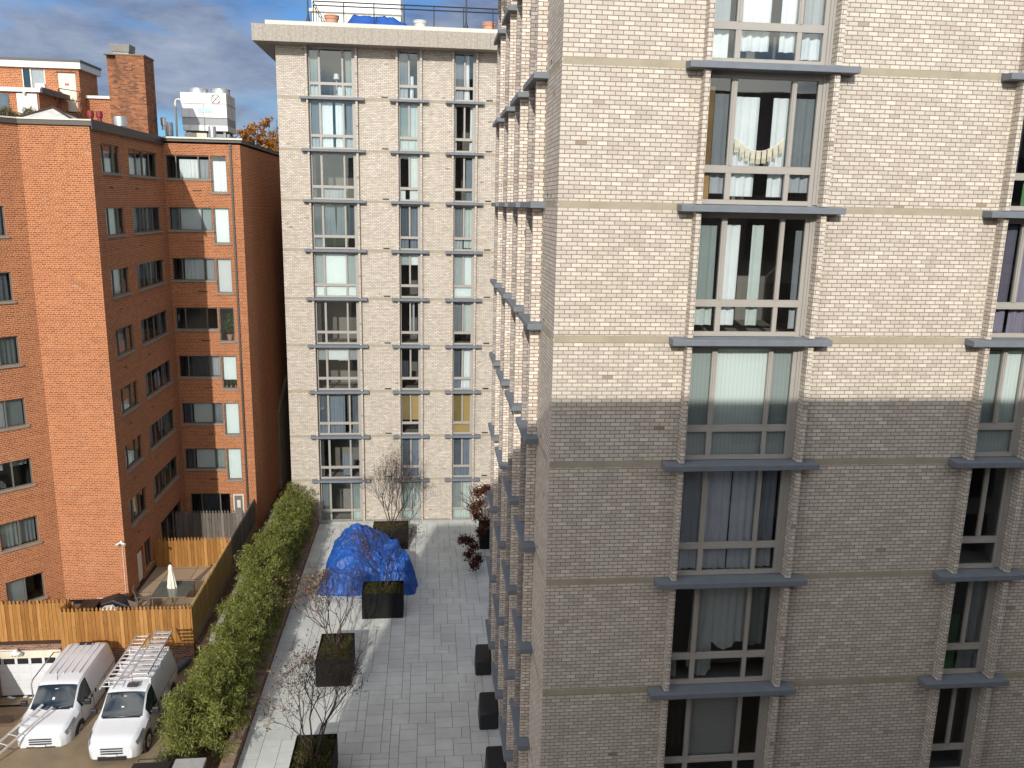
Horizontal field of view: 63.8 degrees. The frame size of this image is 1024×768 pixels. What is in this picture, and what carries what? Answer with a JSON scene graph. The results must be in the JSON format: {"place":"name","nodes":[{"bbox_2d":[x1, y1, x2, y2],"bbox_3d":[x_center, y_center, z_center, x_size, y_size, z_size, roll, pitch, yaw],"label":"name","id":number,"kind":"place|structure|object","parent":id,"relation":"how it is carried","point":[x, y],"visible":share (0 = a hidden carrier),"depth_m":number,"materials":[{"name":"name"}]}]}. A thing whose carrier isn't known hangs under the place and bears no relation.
{"place":"outdoors","nodes":[
{"label":"outdoors","id":0,"kind":"place"},
{"bbox_2d":[0,662,199,767],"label":"alley","id":1,"kind":"structure","parent":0,"point":[74,753],"depth_m":27.41,"materials":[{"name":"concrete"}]},
{"bbox_2d":[16,642,115,748],"bbox_3d":[-15.974,11.043,29.546,2.330,2.128,4.485,0,12,-6],"label":"cargo van","id":2,"kind":"object","parent":1,"relation":"on","point":[72,681],"visible":0.87,"depth_m":28.78,"materials":[{"name":"white paint"}]},
{"bbox_2d":[60,641,195,664],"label":"retaining wall","id":3,"kind":"structure","parent":1,"relation":"on","point":[180,653],"depth_m":32.63,"materials":[{"name":"red wood"}]},
{"bbox_2d":[58,605,194,649],"bbox_3d":[-15.057,9.502,32.237,4.970,1.828,0.169,0,12,-6],"label":"picket fence","id":4,"kind":"object","parent":3,"relation":"on","point":[164,619],"visible":0.93,"depth_m":32.14,"materials":[{"name":"brown wood"}]},
{"bbox_2d":[88,647,177,760],"bbox_3d":[-13.145,10.959,28.612,2.230,2.123,4.445,0,12,-6],"label":"cargo van","id":5,"kind":"object","parent":1,"relation":"on","point":[125,725],"visible":0.91,"depth_m":27.69,"materials":[{"name":"white paint"}]},
{"bbox_2d":[41,516,255,643],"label":"patio","id":6,"kind":"structure","parent":0,"point":[198,574],"depth_m":37.32,"materials":[{"name":"beige concrete"}]},
{"bbox_2d":[0,637,61,696],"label":"garage","id":7,"kind":"structure","parent":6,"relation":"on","point":[22,663],"depth_m":33.03,"materials":[{"name":"red brick"}]},
{"bbox_2d":[0,657,56,695],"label":"garage door","id":8,"kind":"structure","parent":7,"relation":"in","point":[16,675],"depth_m":33.13,"materials":[{"name":"white metal"}]},
{"bbox_2d":[0,599,68,641],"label":"picket fence","id":9,"kind":"object","parent":7,"relation":"on","point":[20,622],"visible":0.88,"depth_m":32.81,"materials":[{"name":"brown wood"}]},
{"bbox_2d":[0,43,290,634],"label":"red brick building","id":10,"kind":"structure","parent":6,"relation":"on","point":[140,259],"depth_m":36.19,"materials":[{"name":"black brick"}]},
{"bbox_2d":[0,398,29,431],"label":"window","id":11,"kind":"structure","parent":10,"relation":"in","point":[12,412],"depth_m":32.44,"materials":[{"name":"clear glass"}]},
{"bbox_2d":[0,458,35,493],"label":"window","id":12,"kind":"structure","parent":10,"relation":"in","point":[18,473],"depth_m":33.76,"materials":[{"name":"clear glass"}]},
{"bbox_2d":[0,516,41,554],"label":"window","id":13,"kind":"structure","parent":10,"relation":"in","point":[22,532],"depth_m":33.32,"materials":[{"name":"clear glass"}]},
{"bbox_2d":[6,572,47,603],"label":"window","id":14,"kind":"structure","parent":10,"relation":"in","point":[31,587],"depth_m":34.07,"materials":[{"name":"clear glass"}]},
{"bbox_2d":[128,148,159,179],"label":"window","id":15,"kind":"structure","parent":10,"relation":"in","point":[142,164],"depth_m":38.34,"materials":[{"name":"clear glass"}]},
{"bbox_2d":[165,155,218,184],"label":"window","id":16,"kind":"structure","parent":10,"relation":"in","point":[178,167],"depth_m":40.26,"materials":[{"name":"clear glass"}]},
{"bbox_2d":[168,207,215,232],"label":"window","id":17,"kind":"structure","parent":10,"relation":"in","point":[182,219],"depth_m":40.69,"materials":[{"name":"clear glass"}]},
{"bbox_2d":[172,258,218,282],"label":"window","id":18,"kind":"structure","parent":10,"relation":"in","point":[197,269],"depth_m":41.27,"materials":[{"name":"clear glass"}]},
{"bbox_2d":[175,307,227,333],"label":"window","id":19,"kind":"structure","parent":10,"relation":"in","point":[186,317],"depth_m":42.97,"materials":[{"name":"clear glass"}]},
{"bbox_2d":[178,356,225,380],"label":"window","id":20,"kind":"structure","parent":10,"relation":"in","point":[190,367],"depth_m":42.34,"materials":[{"name":"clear glass"}]},
{"bbox_2d":[181,403,226,425],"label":"window","id":21,"kind":"structure","parent":10,"relation":"in","point":[194,414],"depth_m":42.80,"materials":[{"name":"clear glass"}]},
{"bbox_2d":[174,88,235,137],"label":"cooling tower","id":22,"kind":"structure","parent":10,"relation":"on","point":[202,109],"depth_m":42.69,"materials":[{"name":"metal"}]},
{"bbox_2d":[184,449,228,470],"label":"window","id":23,"kind":"structure","parent":10,"relation":"in","point":[196,459],"depth_m":43.33,"materials":[{"name":"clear glass"}]},
{"bbox_2d":[154,536,229,566],"bbox_3d":[-15.013,7.908,38.764,3.440,1.597,0.169,0,12,-6],"label":"picket fence","id":24,"kind":"object","parent":6,"relation":"on","point":[166,553],"visible":0.88,"depth_m":38.66,"materials":[{"name":"brown wood"}]},
{"bbox_2d":[175,510,244,538],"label":"picket fence","id":25,"kind":"object","parent":6,"relation":"on","point":[199,527],"visible":0.84,"depth_m":41.86,"materials":[{"name":"grey wood"}]},
{"bbox_2d":[189,537,231,642],"bbox_3d":[-12.988,8.759,35.648,0.169,1.778,6.660,0,12,-6],"label":"picket fence","id":26,"kind":"object","parent":6,"relation":"on","point":[203,600],"visible":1,"depth_m":35.07,"materials":[{"name":"brown wood"}]},
{"bbox_2d":[168,519,305,767],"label":"soil bed","id":27,"kind":"object","parent":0,"point":[202,753],"depth_m":26.96,"materials":[{"name":"brown soil"}]},
{"bbox_2d":[151,480,317,764],"bbox_3d":[-10.972,8.511,35.907,3.001,3.296,21.344,0,12,-6],"label":"bamboo hedge","id":28,"kind":"object","parent":27,"relation":"on","point":[221,674],"visible":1,"depth_m":30.58,"materials":[{"name":"green plant"}]},
{"bbox_2d":[195,472,291,661],"bbox_3d":[-13.838,8.598,48.190,0.620,3.200,31.240,0,12,-6],"label":"soil strip","id":29,"kind":"object","parent":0,"point":[205,634],"visible":0.07,"depth_m":37.37,"materials":[{"name":"brown soil"}]},
{"bbox_2d":[0,0,497,205],"label":"sky","id":30,"kind":"structure","parent":0,"point":[206,44],"materials":[{"name":"blue"}]},
{"bbox_2d":[236,521,501,767],"bbox_3d":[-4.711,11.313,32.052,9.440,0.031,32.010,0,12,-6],"label":"terrace","id":31,"kind":"structure","parent":0,"point":[436,734],"depth_m":31.98,"materials":[{"name":"stone"}]},
{"bbox_2d":[289,733,337,767],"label":"planter","id":32,"kind":"object","parent":31,"relation":"on","point":[303,757],"visible":0.87,"depth_m":25.86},
{"bbox_2d":[250,622,383,756],"bbox_3d":[-5.943,9.430,25.451,3.903,4.562,3.698,0,12,-6],"label":"bare tree","id":33,"kind":"object","parent":32,"relation":"in","point":[337,689],"visible":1,"depth_m":25.27,"materials":[{"name":"brown plant"}]},
{"bbox_2d":[315,633,354,686],"bbox_3d":[-6.852,10.694,32.020,1.290,1.106,2.050,0,12,-6],"label":"planter","id":34,"kind":"object","parent":31,"relation":"on","point":[350,639],"visible":0.69,"depth_m":31.56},
{"bbox_2d":[267,558,375,645],"bbox_3d":[-7.056,8.448,31.486,3.248,3.875,3.715,12,16,41],"label":"bare tree","id":35,"kind":"object","parent":34,"relation":"in","point":[310,586],"visible":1,"depth_m":31.42,"materials":[{"name":"brown plant"}]},
{"bbox_2d":[317,523,417,596],"bbox_3d":[-7.170,8.116,41.016,5.200,2.314,6.300,0,12,-6],"label":"blue tarpaulin","id":36,"kind":"object","parent":31,"relation":"on","point":[403,568],"visible":0.77,"depth_m":39.08,"materials":[{"name":"blue plastic"}]},
{"bbox_2d":[251,0,497,521],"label":"grey brick building","id":37,"kind":"structure","parent":31,"relation":"on","point":[389,150],"depth_m":44.55,"materials":[{"name":"brick"}]},
{"bbox_2d":[299,45,363,100],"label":"window","id":38,"kind":"structure","parent":37,"relation":"in","point":[321,63],"depth_m":42.29,"materials":[{"name":"clear glass"}]},
{"bbox_2d":[301,99,364,152],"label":"window","id":39,"kind":"structure","parent":37,"relation":"in","point":[332,125],"depth_m":42.74,"materials":[{"name":"clear glass"}]},
{"bbox_2d":[303,151,365,202],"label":"window","id":40,"kind":"structure","parent":37,"relation":"in","point":[333,177],"depth_m":43.53,"materials":[{"name":"clear glass"}]},
{"bbox_2d":[304,202,366,252],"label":"window","id":41,"kind":"structure","parent":37,"relation":"in","point":[334,227],"depth_m":43.83,"materials":[{"name":"clear glass"}]},
{"bbox_2d":[306,252,367,300],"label":"window","id":42,"kind":"structure","parent":37,"relation":"in","point":[336,276],"depth_m":44.34,"materials":[{"name":"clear glass"}]},
{"bbox_2d":[307,300,367,347],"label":"window","id":43,"kind":"structure","parent":37,"relation":"in","point":[336,324],"depth_m":45.18,"materials":[{"name":"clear glass"}]},
{"bbox_2d":[309,348,368,393],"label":"window","id":44,"kind":"structure","parent":37,"relation":"in","point":[336,370],"depth_m":45.51,"materials":[{"name":"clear glass"}]},
{"bbox_2d":[310,394,369,438],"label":"window","id":45,"kind":"structure","parent":37,"relation":"in","point":[338,416],"depth_m":46.02,"materials":[{"name":"clear glass"}]},
{"bbox_2d":[312,439,370,482],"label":"window","id":46,"kind":"structure","parent":37,"relation":"in","point":[338,460],"depth_m":46.78,"materials":[{"name":"clear glass"}]},
{"bbox_2d":[318,483,364,521],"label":"window","id":47,"kind":"structure","parent":37,"relation":"in","point":[337,501],"depth_m":47.26,"materials":[{"name":"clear glass"}]},
{"bbox_2d":[390,49,428,102],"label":"window","id":48,"kind":"structure","parent":37,"relation":"in","point":[408,62],"depth_m":42.58,"materials":[{"name":"clear glass"}]},
{"bbox_2d":[390,102,428,154],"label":"window","id":49,"kind":"structure","parent":37,"relation":"in","point":[408,115],"depth_m":43.08,"materials":[{"name":"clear glass"}]},
{"bbox_2d":[391,154,428,204],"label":"window","id":50,"kind":"structure","parent":37,"relation":"in","point":[409,166],"depth_m":43.72,"materials":[{"name":"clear glass"}]},
{"bbox_2d":[391,204,428,253],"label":"window","id":51,"kind":"structure","parent":37,"relation":"in","point":[409,216],"depth_m":44.18,"materials":[{"name":"clear glass"}]},
{"bbox_2d":[392,253,428,300],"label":"window","id":52,"kind":"structure","parent":37,"relation":"in","point":[410,265],"depth_m":44.76,"materials":[{"name":"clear glass"}]},
{"bbox_2d":[392,301,428,347],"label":"window","id":53,"kind":"structure","parent":37,"relation":"in","point":[410,313],"depth_m":45.39,"materials":[{"name":"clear glass"}]},
{"bbox_2d":[393,348,428,393],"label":"window","id":54,"kind":"structure","parent":37,"relation":"in","point":[410,360],"depth_m":45.93,"materials":[{"name":"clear glass"}]},
{"bbox_2d":[393,394,428,438],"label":"window","id":55,"kind":"structure","parent":37,"relation":"in","point":[410,405],"depth_m":46.37,"materials":[{"name":"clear glass"}]},
{"bbox_2d":[399,482,422,519],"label":"window","id":56,"kind":"structure","parent":37,"relation":"in","point":[415,502],"depth_m":47.50,"materials":[{"name":"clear glass"}]},
{"bbox_2d":[394,438,428,481],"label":"window","id":57,"kind":"structure","parent":37,"relation":"in","point":[409,443],"depth_m":46.90,"materials":[{"name":"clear glass"}]},
{"bbox_2d":[444,438,479,481],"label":"window","id":58,"kind":"structure","parent":37,"relation":"in","point":[461,449],"depth_m":47.21,"materials":[{"name":"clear glass"}]},
{"bbox_2d":[450,481,473,518],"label":"window","id":59,"kind":"structure","parent":37,"relation":"in","point":[456,487],"depth_m":47.77,"materials":[{"name":"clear glass"}]},
{"bbox_2d":[445,394,479,437],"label":"window","id":60,"kind":"structure","parent":37,"relation":"in","point":[462,405],"depth_m":46.66,"materials":[{"name":"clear glass"}]},
{"bbox_2d":[445,302,480,347],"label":"window","id":61,"kind":"structure","parent":37,"relation":"in","point":[463,314],"depth_m":45.58,"materials":[{"name":"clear glass"}]},
{"bbox_2d":[445,348,480,393],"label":"window","id":62,"kind":"structure","parent":37,"relation":"in","point":[462,359],"depth_m":46.13,"materials":[{"name":"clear glass"}]},
{"bbox_2d":[445,205,481,253],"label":"window","id":63,"kind":"structure","parent":37,"relation":"in","point":[464,217],"depth_m":44.47,"materials":[{"name":"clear glass"}]},
{"bbox_2d":[445,254,481,301],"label":"window","id":64,"kind":"structure","parent":37,"relation":"in","point":[463,266],"depth_m":45.00,"materials":[{"name":"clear glass"}]},
{"bbox_2d":[445,155,482,205],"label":"window","id":65,"kind":"structure","parent":37,"relation":"in","point":[464,168],"depth_m":44.02,"materials":[{"name":"clear glass"}]},
{"bbox_2d":[446,51,483,104],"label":"window","id":66,"kind":"structure","parent":37,"relation":"in","point":[464,65],"depth_m":42.85,"materials":[{"name":"clear glass"}]},
{"bbox_2d":[446,104,483,155],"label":"window","id":67,"kind":"structure","parent":37,"relation":"in","point":[464,117],"depth_m":43.51,"materials":[{"name":"clear glass"}]},
{"bbox_2d":[362,580,403,618],"bbox_3d":[-5.757,9.626,36.815,1.800,1.205,1.290,0,12,-6],"label":"planter","id":68,"kind":"object","parent":31,"relation":"on","point":[382,603],"visible":0.93,"depth_m":36.25,"materials":[{"name":"black metal"}]},
{"bbox_2d":[335,508,426,588],"bbox_3d":[-5.677,7.247,36.008,4.099,4.160,3.570,0,12,-6],"label":"bare tree","id":69,"kind":"object","parent":68,"relation":"in","point":[396,534],"visible":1,"depth_m":36.14,"materials":[{"name":"brown plant"}]},
{"bbox_2d":[373,521,408,548],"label":"planter","id":70,"kind":"object","parent":31,"relation":"on","point":[389,528],"visible":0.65,"depth_m":43.66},
{"bbox_2d":[355,438,427,525],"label":"bare tree","id":71,"kind":"object","parent":70,"relation":"in","point":[396,468],"visible":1,"depth_m":43.67,"materials":[{"name":"brown plant"}]},
{"bbox_2d":[478,520,489,548],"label":"planter","id":72,"kind":"object","parent":31,"relation":"on","point":[484,543],"visible":0.23,"depth_m":43.78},
{"bbox_2d":[457,483,490,571],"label":"maroon tree","id":73,"kind":"object","parent":72,"relation":"in","point":[485,523],"visible":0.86,"depth_m":42.82,"materials":[{"name":"red plant"}]},
{"bbox_2d":[485,0,1023,767],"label":"grey brick building","id":74,"kind":"structure","parent":31,"relation":"on","point":[755,492],"depth_m":17.08,"materials":[{"name":"brick"}]},
{"bbox_2d":[493,465,507,548],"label":"window","id":75,"kind":"structure","parent":74,"relation":"in","point":[499,525],"depth_m":25.54,"materials":[{"name":"glass"}]},
{"bbox_2d":[495,384,508,468],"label":"window","id":76,"kind":"structure","parent":74,"relation":"in","point":[501,451],"depth_m":24.98,"materials":[{"name":"glass"}]},
{"bbox_2d":[496,297,510,385],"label":"window","id":77,"kind":"structure","parent":74,"relation":"in","point":[503,373],"depth_m":24.43,"materials":[{"name":"glass"}]},
{"bbox_2d":[497,207,512,297],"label":"window","id":78,"kind":"structure","parent":74,"relation":"in","point":[505,289],"depth_m":23.86,"materials":[{"name":"glass"}]},
{"bbox_2d":[498,671,514,761],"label":"window","id":79,"kind":"structure","parent":74,"relation":"in","point":[505,720],"depth_m":23.71,"materials":[{"name":"glass"}]},
{"bbox_2d":[499,112,514,206],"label":"window","id":80,"kind":"structure","parent":74,"relation":"in","point":[509,122],"depth_m":23.31,"materials":[{"name":"glass"}]},
{"bbox_2d":[500,13,516,117],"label":"window","id":81,"kind":"structure","parent":74,"relation":"in","point":[511,28],"depth_m":22.73,"materials":[{"name":"glass"}]},
{"bbox_2d":[500,585,516,679],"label":"window","id":82,"kind":"structure","parent":74,"relation":"in","point":[508,644],"depth_m":23.14,"materials":[{"name":"glass"}]},
{"bbox_2d":[501,498,518,594],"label":"window","id":83,"kind":"structure","parent":74,"relation":"in","point":[509,566],"depth_m":22.59,"materials":[{"name":"glass"}]},
{"bbox_2d":[503,406,520,504],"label":"window","id":84,"kind":"structure","parent":74,"relation":"in","point":[511,482],"depth_m":22.03,"materials":[{"name":"beige glass"}]},
{"bbox_2d":[504,309,522,410],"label":"window","id":85,"kind":"structure","parent":74,"relation":"in","point":[513,395],"depth_m":21.48,"materials":[{"name":"beige glass"}]},
{"bbox_2d":[506,207,525,311],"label":"window","id":86,"kind":"structure","parent":74,"relation":"in","point":[516,302],"depth_m":20.93,"materials":[{"name":"beige glass"}]},
{"bbox_2d":[508,99,528,206],"bbox_3d":[0.238,-5.801,20.892,0.445,2.573,2.000,0,12,-6],"label":"window","id":87,"kind":"structure","parent":74,"relation":"in","point":[521,111],"depth_m":20.38,"materials":[{"name":"beige glass"}]},
{"bbox_2d":[509,639,529,750],"bbox_3d":[0.274,7.423,20.676,0.445,2.573,2.000,0,12,-6],"label":"window","id":88,"kind":"structure","parent":74,"relation":"in","point":[519,705],"depth_m":20.18,"materials":[{"name":"beige glass"}]},
{"bbox_2d":[510,0,530,106],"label":"window","id":89,"kind":"structure","parent":74,"relation":"in","point":[523,6],"depth_m":19.82,"materials":[{"name":"beige glass"}]},
{"bbox_2d":[511,539,532,653],"bbox_3d":[0.327,4.908,20.130,0.445,2.573,2.000,0,12,-6],"label":"window","id":90,"kind":"structure","parent":74,"relation":"in","point":[521,616],"depth_m":19.64,"materials":[{"name":"beige glass"}]},
{"bbox_2d":[513,436,535,551],"bbox_3d":[0.380,2.392,19.584,0.445,2.573,2.000,0,12,-6],"label":"window","id":91,"kind":"structure","parent":74,"relation":"in","point":[524,522],"depth_m":19.09,"materials":[{"name":"beige glass"}]},
{"bbox_2d":[516,324,538,443],"bbox_3d":[0.432,-0.124,19.038,0.445,2.573,2.000,0,12,-6],"label":"window","id":92,"kind":"structure","parent":74,"relation":"in","point":[526,423],"depth_m":18.54,"materials":[{"name":"beige glass"}]},
{"bbox_2d":[518,208,542,329],"bbox_3d":[0.485,-2.640,18.493,0.445,2.573,2.000,0,12,-6],"label":"window","id":93,"kind":"structure","parent":74,"relation":"in","point":[530,317],"depth_m":17.98,"materials":[{"name":"beige glass"}]},
{"bbox_2d":[520,81,545,207],"bbox_3d":[0.538,-5.156,17.947,0.445,2.573,2.000,0,12,-6],"label":"window","id":94,"kind":"structure","parent":74,"relation":"in","point":[537,97],"depth_m":17.42,"materials":[{"name":"beige glass"}]},
{"bbox_2d":[523,0,548,90],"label":"window","id":95,"kind":"structure","parent":74,"relation":"in","point":[538,71],"depth_m":16.94,"materials":[{"name":"beige glass"}]},
{"bbox_2d":[657,695,778,767],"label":"window","id":96,"kind":"structure","parent":74,"relation":"in","point":[727,732],"depth_m":18.53,"materials":[{"name":"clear glass"}]},
{"bbox_2d":[647,586,795,699],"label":"window","id":97,"kind":"structure","parent":74,"relation":"in","point":[720,642],"depth_m":18.03,"materials":[{"name":"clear glass"}]},
{"bbox_2d":[654,470,807,589],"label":"window","id":98,"kind":"structure","parent":74,"relation":"in","point":[731,529],"depth_m":17.45,"materials":[{"name":"clear glass"}]},
{"bbox_2d":[661,346,819,471],"bbox_3d":[4.711,0.469,16.721,3.250,2.573,0.465,0,12,-6],"label":"window","id":99,"kind":"structure","parent":74,"relation":"in","point":[743,408],"depth_m":16.87,"materials":[{"name":"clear glass"}]},
{"bbox_2d":[669,212,832,346],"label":"window","id":100,"kind":"structure","parent":74,"relation":"in","point":[754,278],"depth_m":16.41,"materials":[{"name":"clear glass"}]},
{"bbox_2d":[677,68,845,214],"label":"window","id":101,"kind":"structure","parent":74,"relation":"in","point":[761,110],"depth_m":15.84,"materials":[{"name":"clear glass"}]},
{"bbox_2d":[686,0,860,75],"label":"window","id":102,"kind":"structure","parent":74,"relation":"in","point":[806,37],"depth_m":15.38,"materials":[{"name":"clear glass"}]},
{"bbox_2d":[919,687,991,767],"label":"window","id":103,"kind":"structure","parent":74,"relation":"in","point":[956,718],"depth_m":19.11,"materials":[{"name":"clear glass"}]},
{"bbox_2d":[917,580,1009,688],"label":"window","id":104,"kind":"structure","parent":74,"relation":"in","point":[972,612],"depth_m":18.52,"materials":[{"name":"clear glass"}]},
{"bbox_2d":[932,468,1023,581],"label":"window","id":105,"kind":"structure","parent":74,"relation":"in","point":[989,500],"depth_m":18.00,"materials":[{"name":"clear glass"}]},
{"bbox_2d":[948,347,1023,467],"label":"window","id":106,"kind":"structure","parent":74,"relation":"in","point":[995,429],"depth_m":17.43,"materials":[{"name":"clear glass"}]},
{"bbox_2d":[964,218,1023,346],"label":"window","id":107,"kind":"structure","parent":74,"relation":"in","point":[1003,316],"depth_m":16.86,"materials":[{"name":"clear glass"}]},
{"bbox_2d":[982,81,1023,217],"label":"window","id":108,"kind":"structure","parent":74,"relation":"in","point":[1011,204],"depth_m":16.18,"materials":[{"name":"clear glass"}]},
{"bbox_3d":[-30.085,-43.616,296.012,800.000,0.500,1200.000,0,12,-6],"label":"ground","id":109,"kind":"structure","parent":0,"visible":0},
{"bbox_2d":[233,116,278,151],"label":"autumn tree","id":110,"kind":"object","parent":109,"relation":"on","point":[267,142],"visible":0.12,"depth_m":68.89,"materials":[{"name":"orange plant"}]},
{"bbox_2d":[218,517,318,767],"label":"wall","id":111,"kind":"structure","parent":109,"relation":"on","point":[240,735],"depth_m":31.30,"materials":[{"name":"red brick"}]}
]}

